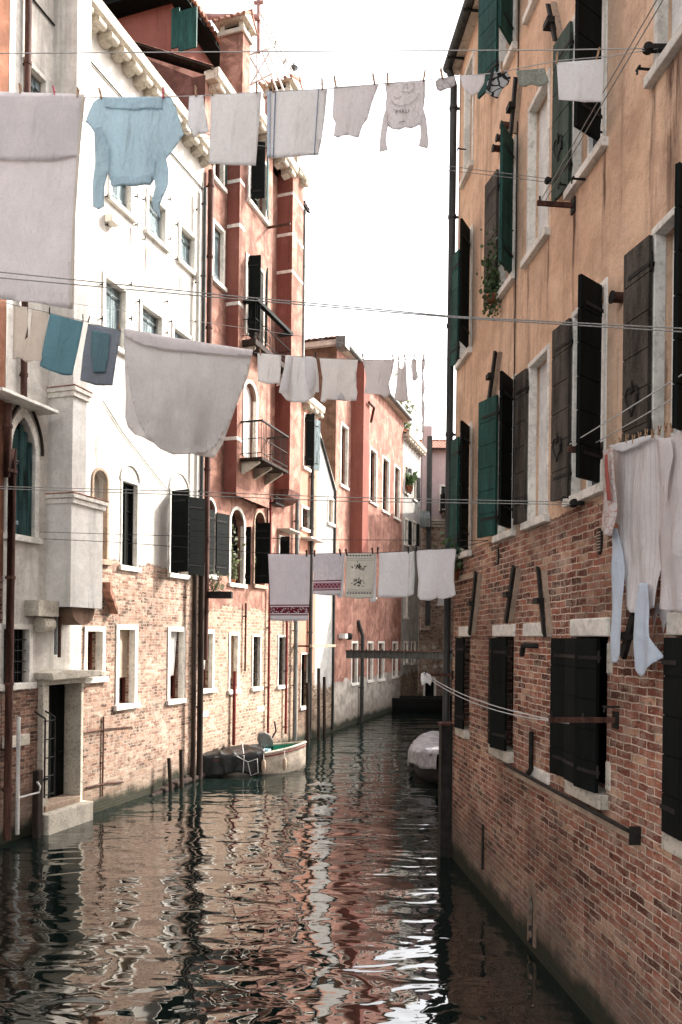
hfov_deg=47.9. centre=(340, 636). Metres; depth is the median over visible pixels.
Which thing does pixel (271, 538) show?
clothesline
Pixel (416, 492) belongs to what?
window
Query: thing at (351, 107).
towel
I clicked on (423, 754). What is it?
covered boat
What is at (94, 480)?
window
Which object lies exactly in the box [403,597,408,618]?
window
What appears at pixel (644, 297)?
window
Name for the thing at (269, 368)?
towel
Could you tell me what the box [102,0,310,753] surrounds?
canal house
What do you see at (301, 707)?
window
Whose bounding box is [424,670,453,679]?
drying arm
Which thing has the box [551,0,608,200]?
window
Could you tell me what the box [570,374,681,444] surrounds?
clothesline
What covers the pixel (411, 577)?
towel
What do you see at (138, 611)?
canal house
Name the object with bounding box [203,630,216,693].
window
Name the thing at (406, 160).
clothesline
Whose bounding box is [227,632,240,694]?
window
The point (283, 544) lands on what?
window
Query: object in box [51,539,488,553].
clothesline
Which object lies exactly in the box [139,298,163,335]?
window
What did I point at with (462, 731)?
window
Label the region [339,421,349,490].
window
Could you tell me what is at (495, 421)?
window
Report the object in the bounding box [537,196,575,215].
drying arm
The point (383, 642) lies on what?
window
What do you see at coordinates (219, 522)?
window
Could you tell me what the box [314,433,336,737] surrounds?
canal house
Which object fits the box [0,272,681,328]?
clothesline
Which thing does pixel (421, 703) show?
barge
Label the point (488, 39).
window
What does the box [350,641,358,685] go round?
window
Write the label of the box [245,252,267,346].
window
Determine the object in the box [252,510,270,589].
window
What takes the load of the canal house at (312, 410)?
in the canal water
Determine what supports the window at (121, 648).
in the canal house at (138, 611)
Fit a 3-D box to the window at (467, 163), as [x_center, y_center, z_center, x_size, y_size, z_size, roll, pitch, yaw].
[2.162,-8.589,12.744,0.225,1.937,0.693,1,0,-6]
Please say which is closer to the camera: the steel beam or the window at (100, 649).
the window at (100, 649)
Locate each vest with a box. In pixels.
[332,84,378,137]
[394,360,407,401]
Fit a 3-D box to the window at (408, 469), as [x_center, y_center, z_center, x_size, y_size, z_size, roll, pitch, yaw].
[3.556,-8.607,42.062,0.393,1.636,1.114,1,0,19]
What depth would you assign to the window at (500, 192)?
10.27 m
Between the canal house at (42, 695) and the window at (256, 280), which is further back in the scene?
the window at (256, 280)
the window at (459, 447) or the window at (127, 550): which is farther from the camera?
the window at (127, 550)
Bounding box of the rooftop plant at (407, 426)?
[394,373,418,430]
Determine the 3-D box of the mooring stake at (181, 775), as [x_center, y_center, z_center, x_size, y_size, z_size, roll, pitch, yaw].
[-3.972,3.527,19.117,0.134,1.450,0.112,1,0,22]
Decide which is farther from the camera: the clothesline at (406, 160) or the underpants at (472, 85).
the clothesline at (406, 160)
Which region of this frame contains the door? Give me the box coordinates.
[37,678,84,812]
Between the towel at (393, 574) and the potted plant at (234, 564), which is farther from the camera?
the potted plant at (234, 564)
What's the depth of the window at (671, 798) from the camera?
5.97 m
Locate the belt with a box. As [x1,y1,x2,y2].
[421,360,424,431]
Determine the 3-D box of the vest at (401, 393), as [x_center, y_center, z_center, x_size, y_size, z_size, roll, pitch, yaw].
[1.037,-4.384,13.137,0.252,0.710,0.016,1,0,-15]
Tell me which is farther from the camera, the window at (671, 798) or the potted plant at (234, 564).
the potted plant at (234, 564)
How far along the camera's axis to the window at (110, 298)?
16.93 m
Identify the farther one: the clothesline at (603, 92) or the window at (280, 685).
the window at (280, 685)
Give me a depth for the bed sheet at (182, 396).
11.86 m
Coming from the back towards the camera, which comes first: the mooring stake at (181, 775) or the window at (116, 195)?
the mooring stake at (181, 775)
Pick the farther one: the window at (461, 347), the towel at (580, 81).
the window at (461, 347)
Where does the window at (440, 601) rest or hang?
in the canal house at (432, 527)
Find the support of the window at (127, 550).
in the canal house at (138, 611)
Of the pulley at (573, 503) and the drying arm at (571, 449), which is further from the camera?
the pulley at (573, 503)
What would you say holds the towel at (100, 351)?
hanging from the clothesline at (256, 352)
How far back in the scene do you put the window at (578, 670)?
7.86 m
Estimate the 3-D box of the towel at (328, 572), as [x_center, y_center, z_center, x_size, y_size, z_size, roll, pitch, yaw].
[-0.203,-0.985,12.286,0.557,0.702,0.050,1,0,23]
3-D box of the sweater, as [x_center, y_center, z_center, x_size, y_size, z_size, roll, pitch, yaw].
[-1.812,-4.195,6.710,0.858,1.068,0.108,1,0,2]
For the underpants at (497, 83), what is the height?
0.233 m
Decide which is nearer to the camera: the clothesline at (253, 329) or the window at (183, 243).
the clothesline at (253, 329)
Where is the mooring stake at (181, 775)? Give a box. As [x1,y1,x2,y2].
[179,749,183,787]
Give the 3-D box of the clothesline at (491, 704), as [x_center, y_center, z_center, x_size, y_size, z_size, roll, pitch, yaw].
[1.718,0.726,10.211,0.014,0.186,6.211,1,0,-5]
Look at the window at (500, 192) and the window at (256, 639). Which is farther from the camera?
the window at (256, 639)
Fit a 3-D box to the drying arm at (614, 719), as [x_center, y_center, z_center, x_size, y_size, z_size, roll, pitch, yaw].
[2.254,0.772,7.145,0.654,0.160,0.100,1,0,-6]
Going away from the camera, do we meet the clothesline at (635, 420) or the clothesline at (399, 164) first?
the clothesline at (635, 420)
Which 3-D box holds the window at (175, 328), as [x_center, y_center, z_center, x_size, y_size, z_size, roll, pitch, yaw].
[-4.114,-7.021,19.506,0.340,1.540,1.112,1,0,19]
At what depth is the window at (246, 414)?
22.64 m
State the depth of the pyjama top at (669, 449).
5.75 m
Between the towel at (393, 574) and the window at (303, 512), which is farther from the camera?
the window at (303, 512)
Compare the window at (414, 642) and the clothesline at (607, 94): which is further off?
the window at (414, 642)
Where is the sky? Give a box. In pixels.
[195,0,463,439]
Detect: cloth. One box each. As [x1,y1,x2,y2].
[188,95,208,136]
[601,448,617,535]
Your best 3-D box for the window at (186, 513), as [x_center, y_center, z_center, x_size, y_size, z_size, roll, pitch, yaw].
[-3.946,-2.581,19.530,0.905,2.209,1.340,1,0,19]
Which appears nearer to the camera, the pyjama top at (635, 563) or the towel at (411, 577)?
the pyjama top at (635, 563)
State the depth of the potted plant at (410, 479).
41.76 m
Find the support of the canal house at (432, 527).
in the canal water
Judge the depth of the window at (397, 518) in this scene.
40.64 m
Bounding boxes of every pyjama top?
[609,435,662,676]
[656,430,681,612]
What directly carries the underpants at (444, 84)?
hanging from the clothesline at (414, 80)
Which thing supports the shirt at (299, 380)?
hanging from the clothesline at (256, 352)
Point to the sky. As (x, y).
(377, 232)
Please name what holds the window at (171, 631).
in the canal house at (138, 611)
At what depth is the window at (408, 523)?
42.43 m
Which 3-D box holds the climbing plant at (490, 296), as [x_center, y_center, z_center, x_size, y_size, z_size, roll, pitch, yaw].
[2.160,-5.216,10.903,0.453,1.390,0.386,1,0,-22]
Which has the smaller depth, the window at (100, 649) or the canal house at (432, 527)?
the window at (100, 649)
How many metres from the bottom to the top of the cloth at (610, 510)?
0.810 m
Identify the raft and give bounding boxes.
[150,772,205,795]
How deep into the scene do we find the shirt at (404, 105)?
6.61 m
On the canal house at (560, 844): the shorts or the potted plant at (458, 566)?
the potted plant at (458, 566)
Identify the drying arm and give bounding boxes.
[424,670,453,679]
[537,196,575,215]
[548,711,618,728]
[567,441,602,457]
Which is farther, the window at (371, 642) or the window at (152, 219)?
the window at (371, 642)
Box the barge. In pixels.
[392,696,451,711]
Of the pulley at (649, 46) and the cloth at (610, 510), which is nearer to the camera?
the pulley at (649, 46)
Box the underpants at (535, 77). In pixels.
[516,68,548,86]
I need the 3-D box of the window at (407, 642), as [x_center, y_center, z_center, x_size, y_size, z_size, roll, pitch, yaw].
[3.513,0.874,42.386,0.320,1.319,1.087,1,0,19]
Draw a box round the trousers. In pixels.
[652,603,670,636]
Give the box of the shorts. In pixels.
[13,305,47,361]
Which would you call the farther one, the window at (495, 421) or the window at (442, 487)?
the window at (442, 487)
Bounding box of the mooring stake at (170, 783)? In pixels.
[167,758,172,791]
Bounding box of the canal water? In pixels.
[0,711,592,1023]
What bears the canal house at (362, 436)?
in the canal water
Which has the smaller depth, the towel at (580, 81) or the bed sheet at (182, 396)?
the towel at (580, 81)
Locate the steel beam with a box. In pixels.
[346,649,452,658]
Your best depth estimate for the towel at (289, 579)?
12.54 m
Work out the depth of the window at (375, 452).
36.40 m
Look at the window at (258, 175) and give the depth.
22.07 m
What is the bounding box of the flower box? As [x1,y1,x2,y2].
[207,569,232,598]
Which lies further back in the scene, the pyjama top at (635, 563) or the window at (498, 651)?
the window at (498, 651)
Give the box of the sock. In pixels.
[411,360,417,380]
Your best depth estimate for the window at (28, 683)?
14.32 m
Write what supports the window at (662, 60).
in the canal house at (560, 844)
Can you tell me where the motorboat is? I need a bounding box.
[203,721,306,775]
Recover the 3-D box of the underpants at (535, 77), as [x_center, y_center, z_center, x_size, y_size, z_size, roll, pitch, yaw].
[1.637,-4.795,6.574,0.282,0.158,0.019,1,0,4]
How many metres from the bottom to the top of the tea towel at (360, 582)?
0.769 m
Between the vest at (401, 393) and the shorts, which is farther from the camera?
the vest at (401, 393)
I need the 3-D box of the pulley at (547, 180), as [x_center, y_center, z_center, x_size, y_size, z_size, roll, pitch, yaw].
[2.478,-5.264,8.850,0.264,0.068,0.060,1,0,0]
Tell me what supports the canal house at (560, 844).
in the canal water
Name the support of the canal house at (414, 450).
on the canal water
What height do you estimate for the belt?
1.263 m
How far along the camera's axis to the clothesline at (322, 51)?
6.65 m
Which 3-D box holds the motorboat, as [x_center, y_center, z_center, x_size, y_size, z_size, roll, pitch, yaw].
[-2.673,3.216,21.561,3.426,1.543,1.772,1,0,-9]
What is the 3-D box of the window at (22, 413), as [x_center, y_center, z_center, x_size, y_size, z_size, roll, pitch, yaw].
[-5.925,-3.019,14.184,0.280,2.523,0.936,1,0,19]
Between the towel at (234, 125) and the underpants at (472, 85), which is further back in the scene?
the towel at (234, 125)
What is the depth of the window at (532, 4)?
9.70 m
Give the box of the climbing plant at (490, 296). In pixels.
[476,225,505,320]
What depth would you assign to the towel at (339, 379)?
12.79 m
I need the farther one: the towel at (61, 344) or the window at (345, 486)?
the window at (345, 486)
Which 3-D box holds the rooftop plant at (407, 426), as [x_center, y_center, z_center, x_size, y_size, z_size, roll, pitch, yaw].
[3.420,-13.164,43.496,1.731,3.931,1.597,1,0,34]
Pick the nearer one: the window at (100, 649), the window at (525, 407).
the window at (525, 407)
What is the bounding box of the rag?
[421,672,431,685]
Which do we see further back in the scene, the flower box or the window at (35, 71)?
the flower box
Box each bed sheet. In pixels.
[0,91,84,308]
[123,328,252,456]
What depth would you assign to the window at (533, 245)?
9.68 m
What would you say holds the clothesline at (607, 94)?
attached to the drying arm at (571, 204)
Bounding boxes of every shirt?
[279,355,318,402]
[363,360,393,397]
[379,80,428,151]
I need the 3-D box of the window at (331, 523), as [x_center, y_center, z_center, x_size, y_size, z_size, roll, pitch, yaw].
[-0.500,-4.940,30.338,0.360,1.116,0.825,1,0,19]
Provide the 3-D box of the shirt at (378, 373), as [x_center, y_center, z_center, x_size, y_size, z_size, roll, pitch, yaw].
[0.635,-4.400,13.007,0.575,0.677,0.023,1,0,-16]
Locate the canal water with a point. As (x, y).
(326, 884)
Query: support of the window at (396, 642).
in the canal house at (362, 436)
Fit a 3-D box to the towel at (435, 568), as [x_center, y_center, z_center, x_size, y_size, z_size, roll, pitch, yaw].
[1.438,-0.943,11.580,0.628,0.787,0.065,1,0,23]
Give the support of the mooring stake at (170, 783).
in the canal water
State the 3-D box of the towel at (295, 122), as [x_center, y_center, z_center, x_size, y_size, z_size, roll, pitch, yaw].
[-0.384,-4.458,6.657,0.524,0.587,0.025,1,0,3]
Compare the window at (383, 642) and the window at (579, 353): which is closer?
the window at (579, 353)
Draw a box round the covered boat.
[408,731,438,783]
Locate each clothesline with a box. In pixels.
[0,48,643,53]
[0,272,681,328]
[0,277,681,332]
[0,301,446,359]
[0,486,569,502]
[0,488,569,504]
[50,532,487,540]
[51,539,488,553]
[73,303,446,357]
[83,117,544,178]
[83,121,550,182]
[85,49,653,97]
[425,675,568,723]
[426,674,548,719]
[541,0,656,199]
[545,0,662,200]
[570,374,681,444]
[595,398,671,442]
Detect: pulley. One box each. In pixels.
[544,177,551,184]
[569,499,584,507]
[642,41,666,54]
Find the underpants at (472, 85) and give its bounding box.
[460,74,484,95]
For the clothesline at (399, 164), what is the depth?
8.87 m
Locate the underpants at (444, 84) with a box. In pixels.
[435,77,454,91]
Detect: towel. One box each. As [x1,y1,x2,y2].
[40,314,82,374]
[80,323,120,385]
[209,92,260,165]
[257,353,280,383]
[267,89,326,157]
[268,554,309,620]
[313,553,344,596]
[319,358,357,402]
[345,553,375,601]
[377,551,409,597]
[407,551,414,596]
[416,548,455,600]
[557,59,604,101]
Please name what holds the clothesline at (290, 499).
attached to the canal house at (560, 844)
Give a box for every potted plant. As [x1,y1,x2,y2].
[231,524,245,582]
[405,471,417,491]
[433,532,468,580]
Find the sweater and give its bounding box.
[86,97,183,217]
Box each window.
[0,623,36,690]
[3,407,42,544]
[31,63,48,92]
[83,626,108,683]
[91,468,111,565]
[102,271,128,356]
[107,175,136,222]
[113,624,140,710]
[118,478,141,572]
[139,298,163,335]
[144,188,170,253]
[165,627,187,704]
[167,488,204,579]
[172,322,192,339]
[177,220,196,279]
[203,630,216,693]
[209,497,228,579]
[213,164,227,193]
[213,218,227,292]
[227,506,250,588]
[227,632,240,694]
[242,379,257,457]
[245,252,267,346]
[247,141,269,225]
[250,634,262,690]
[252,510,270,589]
[276,635,285,688]
[278,534,289,552]
[299,653,307,709]
[300,504,310,532]
[302,412,319,472]
[327,497,335,526]
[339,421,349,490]
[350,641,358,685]
[367,641,373,682]
[369,446,377,506]
[377,641,385,681]
[381,455,390,515]
[392,641,398,678]
[393,464,400,521]
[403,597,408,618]
[403,641,409,664]
[404,463,411,495]
[404,517,411,546]
[411,641,416,664]
[412,477,419,501]
[412,520,419,547]
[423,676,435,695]
[437,598,443,605]
[438,485,444,510]
[449,420,471,559]
[450,218,472,369]
[454,638,469,738]
[459,48,474,189]
[477,0,516,98]
[477,371,516,542]
[483,123,516,306]
[487,637,513,762]
[513,343,549,530]
[520,67,550,268]
[522,0,538,24]
[549,637,607,809]
[550,274,607,507]
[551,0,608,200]
[622,162,681,441]
[643,0,681,88]
[660,637,681,858]
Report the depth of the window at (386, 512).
38.56 m
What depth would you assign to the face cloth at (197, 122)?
6.69 m
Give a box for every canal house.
[0,0,9,759]
[0,0,108,844]
[24,0,214,812]
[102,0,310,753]
[293,397,335,743]
[304,335,412,730]
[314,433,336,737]
[400,401,426,695]
[418,426,452,695]
[438,0,681,1023]
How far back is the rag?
13.28 m
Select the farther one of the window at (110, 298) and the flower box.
the flower box
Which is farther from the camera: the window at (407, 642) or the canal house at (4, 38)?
the window at (407, 642)
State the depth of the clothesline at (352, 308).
5.84 m
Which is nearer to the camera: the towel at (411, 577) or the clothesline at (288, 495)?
the clothesline at (288, 495)
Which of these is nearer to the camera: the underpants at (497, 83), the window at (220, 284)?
the underpants at (497, 83)
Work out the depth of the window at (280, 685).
25.86 m
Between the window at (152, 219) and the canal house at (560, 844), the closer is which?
the canal house at (560, 844)
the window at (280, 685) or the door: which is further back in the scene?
the window at (280, 685)
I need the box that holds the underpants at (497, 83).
[486,70,510,98]
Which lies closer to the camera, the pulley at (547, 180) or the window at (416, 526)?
the pulley at (547, 180)
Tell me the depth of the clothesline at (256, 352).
12.73 m
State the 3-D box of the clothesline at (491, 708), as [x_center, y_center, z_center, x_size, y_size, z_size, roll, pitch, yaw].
[1.787,0.780,10.219,0.014,0.232,6.210,1,0,-6]
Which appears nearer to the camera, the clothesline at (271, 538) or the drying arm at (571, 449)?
the drying arm at (571, 449)
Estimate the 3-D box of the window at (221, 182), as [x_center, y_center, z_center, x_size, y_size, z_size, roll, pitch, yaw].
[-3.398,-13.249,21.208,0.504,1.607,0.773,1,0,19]
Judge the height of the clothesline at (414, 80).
0.350 m
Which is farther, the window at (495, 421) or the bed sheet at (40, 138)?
the window at (495, 421)
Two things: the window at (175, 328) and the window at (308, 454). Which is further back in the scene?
the window at (308, 454)
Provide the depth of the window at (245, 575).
22.92 m
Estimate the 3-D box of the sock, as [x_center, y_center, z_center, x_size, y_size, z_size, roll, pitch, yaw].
[1.268,-4.593,13.212,0.140,0.375,0.008,1,0,-18]

